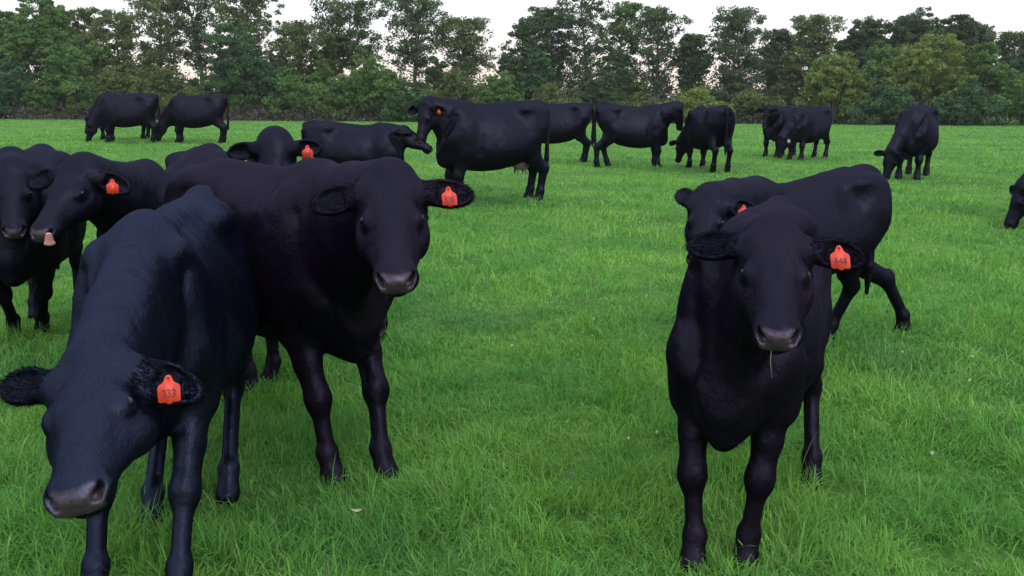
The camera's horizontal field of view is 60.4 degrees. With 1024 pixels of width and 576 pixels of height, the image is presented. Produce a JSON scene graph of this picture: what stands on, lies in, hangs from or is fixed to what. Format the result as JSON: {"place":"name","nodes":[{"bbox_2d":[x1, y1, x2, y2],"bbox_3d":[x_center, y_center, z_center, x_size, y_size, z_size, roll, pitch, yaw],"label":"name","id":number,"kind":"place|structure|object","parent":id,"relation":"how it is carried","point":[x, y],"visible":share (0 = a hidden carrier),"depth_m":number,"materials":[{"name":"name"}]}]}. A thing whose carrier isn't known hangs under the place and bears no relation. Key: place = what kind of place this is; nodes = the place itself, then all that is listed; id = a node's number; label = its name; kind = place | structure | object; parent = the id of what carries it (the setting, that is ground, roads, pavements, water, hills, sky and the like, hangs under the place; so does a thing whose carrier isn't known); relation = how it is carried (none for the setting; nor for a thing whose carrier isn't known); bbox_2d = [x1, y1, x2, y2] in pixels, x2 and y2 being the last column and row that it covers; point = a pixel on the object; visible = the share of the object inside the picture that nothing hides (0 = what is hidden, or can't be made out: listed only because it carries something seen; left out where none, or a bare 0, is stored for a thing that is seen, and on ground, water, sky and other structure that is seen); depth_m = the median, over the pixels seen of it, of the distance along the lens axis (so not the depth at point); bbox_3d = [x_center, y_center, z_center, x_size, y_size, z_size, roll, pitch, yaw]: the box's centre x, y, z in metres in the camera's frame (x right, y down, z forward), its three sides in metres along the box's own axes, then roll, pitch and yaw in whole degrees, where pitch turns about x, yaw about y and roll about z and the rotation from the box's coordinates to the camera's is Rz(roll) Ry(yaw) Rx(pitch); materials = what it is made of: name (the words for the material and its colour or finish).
{"place":"outdoors","nodes":[
{"label":"outdoors","id":0,"kind":"place"},
{"bbox_2d":[0,113,1023,575],"bbox_3d":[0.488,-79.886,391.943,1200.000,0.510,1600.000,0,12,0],"label":"ground","id":1,"kind":"structure","parent":0,"point":[584,517],"depth_m":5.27,"materials":[{"name":"green plant"}]},
{"bbox_2d":[0,10,29,116],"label":"broadleaf tree","id":2,"kind":"object","parent":1,"relation":"on","point":[6,14],"visible":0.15,"depth_m":87.48,"materials":[{"name":"green plant"}]},
{"bbox_2d":[0,56,58,117],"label":"bushy tree","id":3,"kind":"object","parent":1,"relation":"on","point":[15,83],"visible":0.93,"depth_m":83.21,"materials":[{"name":"green plant"}]},
{"bbox_2d":[0,143,86,336],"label":"calf","id":4,"kind":"object","parent":1,"relation":"on","point":[24,257],"visible":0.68,"depth_m":4.89},
{"bbox_2d":[0,0,100,114],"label":"broadleaf tree","id":5,"kind":"object","parent":1,"relation":"on","point":[26,39],"visible":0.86,"depth_m":85.18,"materials":[{"name":"green plant"}]},
{"bbox_2d":[20,43,108,117],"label":"bushy tree","id":6,"kind":"object","parent":1,"relation":"on","point":[60,80],"visible":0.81,"depth_m":83.45,"materials":[{"name":"green plant"}]},
{"bbox_2d":[65,6,116,82],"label":"broadleaf tree","id":7,"kind":"object","parent":1,"relation":"on","point":[83,14],"visible":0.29,"depth_m":91.79,"materials":[{"name":"green plant"}]},
{"bbox_2d":[76,40,115,110],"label":"bushy tree","id":8,"kind":"object","parent":1,"relation":"on","point":[98,55],"visible":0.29,"depth_m":85.58,"materials":[{"name":"green plant"}]},
{"bbox_2d":[71,11,171,69],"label":"broadleaf tree","id":9,"kind":"object","parent":1,"relation":"on","point":[125,31],"visible":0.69,"depth_m":88.06,"materials":[{"name":"green plant"}]},
{"bbox_2d":[86,93,160,142],"bbox_3d":[-11.126,-4.852,25.137,2.116,1.410,0.774,-1,12,-6],"label":"cow","id":10,"kind":"object","parent":1,"relation":"on","point":[111,111],"visible":0.97,"depth_m":24.89},
{"bbox_2d":[27,143,228,245],"bbox_3d":[-2.061,-0.198,5.079,0.610,1.247,2.262,1,12,2],"label":"calf","id":11,"kind":"object","parent":1,"relation":"on","point":[102,195],"visible":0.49,"depth_m":4.17},
{"bbox_2d":[95,59,162,117],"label":"bushy tree","id":12,"kind":"object","parent":1,"relation":"on","point":[126,77],"visible":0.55,"depth_m":82.38,"materials":[{"name":"green plant"}]},
{"bbox_2d":[0,185,259,575],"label":"cow","id":13,"kind":"object","parent":1,"relation":"on","point":[165,316],"visible":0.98,"depth_m":2.56},
{"bbox_2d":[134,50,163,115],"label":"bushy tree","id":14,"kind":"object","parent":1,"relation":"on","point":[149,59],"visible":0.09,"depth_m":88.05,"materials":[{"name":"green plant"}]},
{"bbox_2d":[122,0,196,113],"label":"broadleaf tree","id":15,"kind":"object","parent":1,"relation":"on","point":[155,7],"visible":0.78,"depth_m":90.75,"materials":[{"name":"green plant"}]},
{"bbox_2d":[139,66,201,114],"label":"bushy tree","id":16,"kind":"object","parent":1,"relation":"on","point":[170,86],"visible":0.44,"depth_m":82.04,"materials":[{"name":"green plant"}]},
{"bbox_2d":[156,94,228,142],"bbox_3d":[-9.221,-4.872,25.340,2.116,1.410,0.760,0,12,-4],"label":"cow","id":17,"kind":"object","parent":1,"relation":"on","point":[181,112],"visible":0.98,"depth_m":25.09},
{"bbox_2d":[162,0,233,83],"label":"broadleaf tree","id":18,"kind":"object","parent":1,"relation":"on","point":[197,49],"visible":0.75,"depth_m":92.82,"materials":[{"name":"green plant"}]},
{"bbox_2d":[178,23,289,118],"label":"bushy tree","id":19,"kind":"object","parent":1,"relation":"on","point":[241,70],"visible":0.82,"depth_m":83.74,"materials":[{"name":"green plant"}]},
{"bbox_2d":[201,0,284,118],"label":"broadleaf tree","id":20,"kind":"object","parent":1,"relation":"on","point":[243,20],"visible":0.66,"depth_m":90.45,"materials":[{"name":"green plant"}]},
{"bbox_2d":[252,47,292,113],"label":"bushy tree","id":21,"kind":"object","parent":1,"relation":"on","point":[279,60],"visible":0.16,"depth_m":87.15,"materials":[{"name":"green plant"}]},
{"bbox_2d":[261,67,326,119],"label":"bushy tree","id":22,"kind":"object","parent":1,"relation":"on","point":[293,89],"visible":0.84,"depth_m":83.11,"materials":[{"name":"green plant"}]},
{"bbox_2d":[259,18,334,119],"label":"broadleaf tree","id":23,"kind":"object","parent":1,"relation":"on","point":[297,32],"visible":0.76,"depth_m":87.66,"materials":[{"name":"green plant"}]},
{"bbox_2d":[226,125,387,381],"bbox_3d":[-1.113,-0.243,5.090,0.778,1.393,1.419,7,13,27],"label":"calf","id":24,"kind":"object","parent":1,"relation":"on","point":[276,145],"visible":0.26,"depth_m":4.40},
{"bbox_2d":[163,154,475,484],"bbox_3d":[-0.809,0.087,3.591,0.670,1.326,2.363,-8,15,-36],"label":"calf","id":25,"kind":"object","parent":1,"relation":"on","point":[337,252],"visible":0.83,"depth_m":3.33},
{"bbox_2d":[306,58,340,115],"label":"bushy tree","id":26,"kind":"object","parent":1,"relation":"on","point":[321,74],"visible":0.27,"depth_m":86.19,"materials":[{"name":"green plant"}]},
{"bbox_2d":[307,32,359,77],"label":"broadleaf tree","id":27,"kind":"object","parent":1,"relation":"on","point":[332,61],"visible":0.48,"depth_m":89.19,"materials":[{"name":"green plant"}]},
{"bbox_2d":[308,0,392,117],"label":"broadleaf tree","id":28,"kind":"object","parent":1,"relation":"on","point":[336,19],"visible":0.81,"depth_m":89.61,"materials":[{"name":"green plant"}]},
{"bbox_2d":[307,45,404,121],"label":"bushy tree","id":29,"kind":"object","parent":1,"relation":"on","point":[361,82],"visible":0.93,"depth_m":82.44,"materials":[{"name":"green plant"}]},
{"bbox_2d":[301,120,432,163],"bbox_3d":[-1.986,-1.714,12.111,1.797,1.173,0.586,0,12,-2],"label":"cow","id":30,"kind":"object","parent":1,"relation":"on","point":[340,142],"visible":0.61,"depth_m":11.85},
{"bbox_2d":[377,79,426,121],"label":"bushy tree","id":31,"kind":"object","parent":1,"relation":"on","point":[397,104],"visible":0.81,"depth_m":81.87,"materials":[{"name":"green plant"}]},
{"bbox_2d":[373,0,462,84],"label":"broadleaf tree","id":32,"kind":"object","parent":1,"relation":"on","point":[416,26],"visible":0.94,"depth_m":88.90,"materials":[{"name":"green plant"}]},
{"bbox_2d":[415,55,447,95],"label":"bushy tree","id":33,"kind":"object","parent":1,"relation":"on","point":[435,75],"visible":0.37,"depth_m":86.97,"materials":[{"name":"green plant"}]},
{"bbox_2d":[427,66,483,102],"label":"bushy tree","id":34,"kind":"object","parent":1,"relation":"on","point":[453,86],"visible":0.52,"depth_m":82.93,"materials":[{"name":"green plant"}]},
{"bbox_2d":[426,15,497,83],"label":"broadleaf tree","id":35,"kind":"object","parent":1,"relation":"on","point":[467,47],"visible":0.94,"depth_m":89.08,"materials":[{"name":"green plant"}]},
{"bbox_2d":[408,96,549,200],"bbox_3d":[-0.401,-1.962,12.526,2.078,1.503,0.802,-5,13,-23],"label":"cow","id":36,"kind":"object","parent":1,"relation":"on","point":[471,136],"visible":1,"depth_m":12.22},
{"bbox_2d":[474,70,524,102],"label":"bushy tree","id":37,"kind":"object","parent":1,"relation":"on","point":[499,90],"visible":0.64,"depth_m":82.83,"materials":[{"name":"green plant"}]},
{"bbox_2d":[10,44,1008,121],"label":"undergrowth","id":38,"kind":"object","parent":1,"relation":"on","point":[671,95],"visible":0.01,"depth_m":98.34,"materials":[{"name":"green plant"}]},
{"bbox_2d":[0,69,1023,125],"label":"scrub","id":39,"kind":"object","parent":1,"relation":"on","point":[254,115],"visible":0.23,"depth_m":83.02,"materials":[{"name":"green plant"}]},
{"bbox_2d":[496,52,536,100],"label":"bushy tree","id":40,"kind":"object","parent":1,"relation":"on","point":[512,65],"visible":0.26,"depth_m":87.39,"materials":[{"name":"green plant"}]},
{"bbox_2d":[497,15,552,73],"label":"broadleaf tree","id":41,"kind":"object","parent":1,"relation":"on","point":[523,33],"visible":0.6,"depth_m":89.17,"materials":[{"name":"green plant"}]},
{"bbox_2d":[514,48,562,100],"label":"bushy tree","id":42,"kind":"object","parent":1,"relation":"on","point":[539,76],"visible":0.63,"depth_m":85.86,"materials":[{"name":"green plant"}]},
{"bbox_2d":[527,5,578,89],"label":"broadleaf tree","id":43,"kind":"object","parent":1,"relation":"on","point":[556,59],"visible":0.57,"depth_m":90.71,"materials":[{"name":"green plant"}]},
{"bbox_2d":[531,82,581,103],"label":"bushy tree","id":44,"kind":"object","parent":1,"relation":"on","point":[545,94],"visible":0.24,"depth_m":82.46,"materials":[{"name":"green plant"}]},
{"bbox_2d":[542,102,593,161],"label":"cow","id":45,"kind":"object","parent":1,"relation":"on","point":[569,122],"visible":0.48,"depth_m":20.58},
{"bbox_2d":[547,0,624,92],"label":"broadleaf tree","id":46,"kind":"object","parent":1,"relation":"on","point":[583,61],"visible":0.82,"depth_m":89.02,"materials":[{"name":"green plant"}]},
{"bbox_2d":[561,68,627,110],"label":"bushy tree","id":47,"kind":"object","parent":1,"relation":"on","point":[593,91],"visible":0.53,"depth_m":85.63,"materials":[{"name":"green plant"}]},
{"bbox_2d":[588,0,650,94],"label":"broadleaf tree","id":48,"kind":"object","parent":1,"relation":"on","point":[625,16],"visible":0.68,"depth_m":90.96,"materials":[{"name":"green plant"}]},
{"bbox_2d":[607,62,647,100],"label":"bushy tree","id":49,"kind":"object","parent":1,"relation":"on","point":[624,77],"visible":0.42,"depth_m":86.87,"materials":[{"name":"green plant"}]},
{"bbox_2d":[618,91,654,106],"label":"bushy tree","id":50,"kind":"object","parent":1,"relation":"on","point":[633,100],"visible":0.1,"depth_m":83.60,"materials":[{"name":"green plant"}]},
{"bbox_2d":[593,101,683,167],"bbox_3d":[2.789,-3.405,19.518,2.035,1.476,0.699,0,12,-4],"label":"cow","id":51,"kind":"object","parent":1,"relation":"on","point":[647,126],"visible":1,"depth_m":19.26},
{"bbox_2d":[627,4,693,102],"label":"broadleaf tree","id":52,"kind":"object","parent":1,"relation":"on","point":[658,18],"visible":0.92,"depth_m":88.38,"materials":[{"name":"green plant"}]},
{"bbox_2d":[668,33,717,92],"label":"broadleaf tree","id":53,"kind":"object","parent":1,"relation":"on","point":[696,61],"visible":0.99,"depth_m":88.50,"materials":[{"name":"green plant"}]},
{"bbox_2d":[657,85,734,120],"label":"bushy tree","id":54,"kind":"object","parent":1,"relation":"on","point":[691,99],"visible":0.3,"depth_m":80.79,"materials":[{"name":"green plant"}]},
{"bbox_2d":[669,105,735,172],"bbox_3d":[4.170,-3.280,19.190,0.852,1.410,2.172,-2,12,-13],"label":"cow","id":55,"kind":"object","parent":1,"relation":"on","point":[705,129],"visible":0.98,"depth_m":18.47},
{"bbox_2d":[701,65,753,102],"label":"bushy tree","id":56,"kind":"object","parent":1,"relation":"on","point":[732,82],"visible":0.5,"depth_m":86.10,"materials":[{"name":"green plant"}]},
{"bbox_2d":[704,5,772,89],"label":"broadleaf tree","id":57,"kind":"object","parent":1,"relation":"on","point":[738,20],"visible":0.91,"depth_m":86.76,"materials":[{"name":"green plant"}]},
{"bbox_2d":[727,88,786,122],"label":"bushy tree","id":58,"kind":"object","parent":1,"relation":"on","point":[755,99],"visible":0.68,"depth_m":82.66,"materials":[{"name":"green plant"}]},
{"bbox_2d":[665,195,869,574],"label":"cow","id":59,"kind":"object","parent":1,"relation":"on","point":[755,290],"visible":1,"depth_m":2.67},
{"bbox_2d":[756,104,796,156],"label":"cow","id":60,"kind":"object","parent":1,"relation":"on","point":[775,118],"visible":0.68,"depth_m":23.58},
{"bbox_2d":[749,28,810,97],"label":"broadleaf tree","id":61,"kind":"object","parent":1,"relation":"on","point":[780,39],"visible":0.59,"depth_m":89.31,"materials":[{"name":"green plant"}]},
{"bbox_2d":[674,164,910,341],"bbox_3d":[1.532,-0.113,4.997,0.683,1.128,2.550,11,16,43],"label":"cow","id":62,"kind":"object","parent":1,"relation":"on","point":[852,204],"visible":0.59,"depth_m":5.01},
{"bbox_2d":[766,45,818,106],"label":"bushy tree","id":63,"kind":"object","parent":1,"relation":"on","point":[786,86],"visible":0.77,"depth_m":86.81,"materials":[{"name":"green plant"}]},
{"bbox_2d":[771,105,832,160],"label":"cow","id":64,"kind":"object","parent":1,"relation":"on","point":[803,125],"visible":0.99,"depth_m":22.40},
{"bbox_2d":[789,13,863,103],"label":"broadleaf tree","id":65,"kind":"object","parent":1,"relation":"on","point":[813,31],"visible":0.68,"depth_m":89.42,"materials":[{"name":"green plant"}]},
{"bbox_2d":[791,51,869,122],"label":"bushy tree","id":66,"kind":"object","parent":1,"relation":"on","point":[838,75],"visible":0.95,"depth_m":82.16,"materials":[{"name":"green plant"}]},
{"bbox_2d":[830,15,894,122],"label":"broadleaf tree","id":67,"kind":"object","parent":1,"relation":"on","point":[859,42],"visible":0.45,"depth_m":91.52,"materials":[{"name":"green plant"}]},
{"bbox_2d":[838,41,907,115],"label":"bushy tree","id":68,"kind":"object","parent":1,"relation":"on","point":[875,74],"visible":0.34,"depth_m":84.95,"materials":[{"name":"green plant"}]},
{"bbox_2d":[838,81,916,124],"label":"bushy tree","id":69,"kind":"object","parent":1,"relation":"on","point":[887,103],"visible":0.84,"depth_m":80.30,"materials":[{"name":"green plant"}]},
{"bbox_2d":[874,104,938,179],"bbox_3d":[7.698,-2.806,16.893,0.818,1.420,2.046,10,15,40],"label":"cow","id":70,"kind":"object","parent":1,"relation":"on","point":[916,134],"visible":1,"depth_m":16.34},
{"bbox_2d":[881,6,962,82],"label":"broadleaf tree","id":71,"kind":"object","parent":1,"relation":"on","point":[913,30],"visible":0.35,"depth_m":91.01,"materials":[{"name":"green plant"}]},
{"bbox_2d":[868,32,978,120],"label":"bushy tree","id":72,"kind":"object","parent":1,"relation":"on","point":[924,64],"visible":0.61,"depth_m":81.93,"materials":[{"name":"green plant"}]},
{"bbox_2d":[916,13,992,91],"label":"broadleaf tree","id":73,"kind":"object","parent":1,"relation":"on","point":[961,30],"visible":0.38,"depth_m":90.75,"materials":[{"name":"green plant"}]},
{"bbox_2d":[924,77,1007,125],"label":"bushy tree","id":74,"kind":"object","parent":1,"relation":"on","point":[960,107],"visible":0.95,"depth_m":79.72,"materials":[{"name":"green plant"}]},
{"bbox_2d":[961,24,997,68],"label":"broadleaf tree","id":75,"kind":"object","parent":1,"relation":"on","point":[987,40],"visible":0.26,"depth_m":90.69,"materials":[{"name":"green plant"}]},
{"bbox_2d":[956,41,1009,96],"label":"bushy tree","id":76,"kind":"object","parent":1,"relation":"on","point":[976,57],"visible":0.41,"depth_m":83.66,"materials":[{"name":"green plant"}]},
{"bbox_2d":[983,30,1023,86],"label":"broadleaf tree","id":77,"kind":"object","parent":1,"relation":"on","point":[1008,55],"visible":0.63,"depth_m":89.45,"materials":[{"name":"green plant"}]},
{"bbox_2d":[986,68,1023,125],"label":"bushy tree","id":78,"kind":"object","parent":1,"relation":"on","point":[1013,93],"visible":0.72,"depth_m":81.28,"materials":[{"name":"green plant"}]},
{"bbox_2d":[1004,173,1023,228],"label":"cow","id":79,"kind":"object","parent":1,"relation":"on","point":[1015,214],"visible":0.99,"depth_m":10.32},
{"bbox_2d":[0,0,1023,98],"label":"sky","id":80,"kind":"structure","parent":0,"point":[1006,15],"materials":[{"name":"white"}]}
]}

